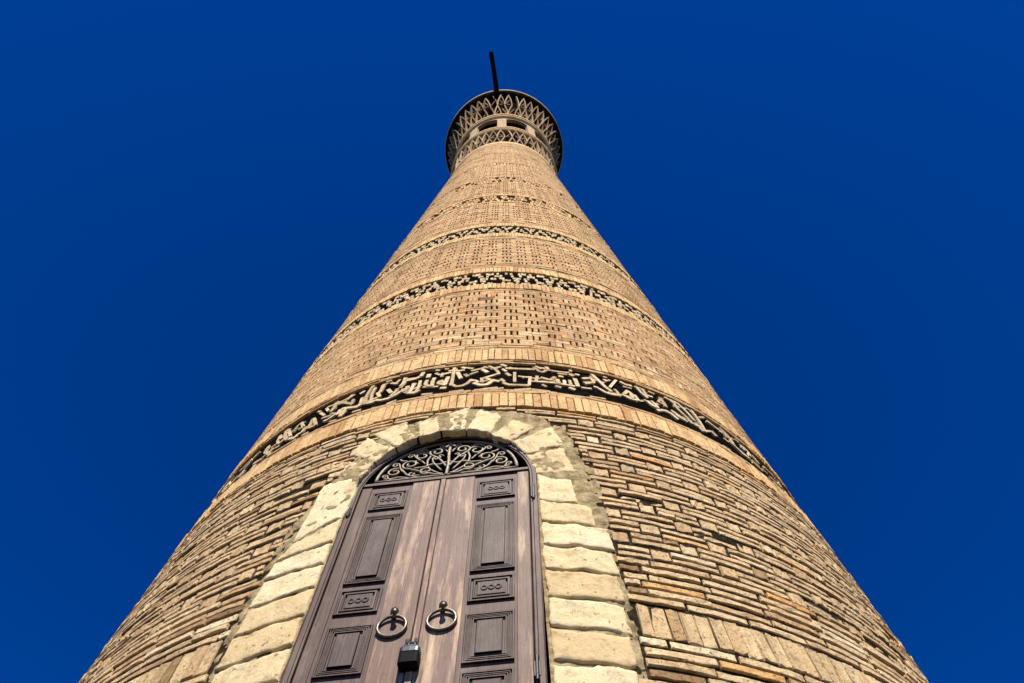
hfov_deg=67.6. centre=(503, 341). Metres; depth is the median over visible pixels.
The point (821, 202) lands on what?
sky
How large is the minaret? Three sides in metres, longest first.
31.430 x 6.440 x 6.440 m
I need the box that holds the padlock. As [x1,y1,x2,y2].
[397,641,420,671]
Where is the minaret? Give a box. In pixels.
[79,51,928,682]
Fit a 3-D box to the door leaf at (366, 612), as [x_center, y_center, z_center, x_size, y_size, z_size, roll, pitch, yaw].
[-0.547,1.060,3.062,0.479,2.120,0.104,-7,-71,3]
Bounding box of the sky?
[0,0,1023,682]
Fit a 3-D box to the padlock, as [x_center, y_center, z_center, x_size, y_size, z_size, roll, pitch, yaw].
[-0.336,1.117,2.733,0.075,0.125,0.047,-7,-71,3]
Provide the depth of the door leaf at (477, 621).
3.07 m
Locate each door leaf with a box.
[291,478,445,682]
[411,469,534,682]

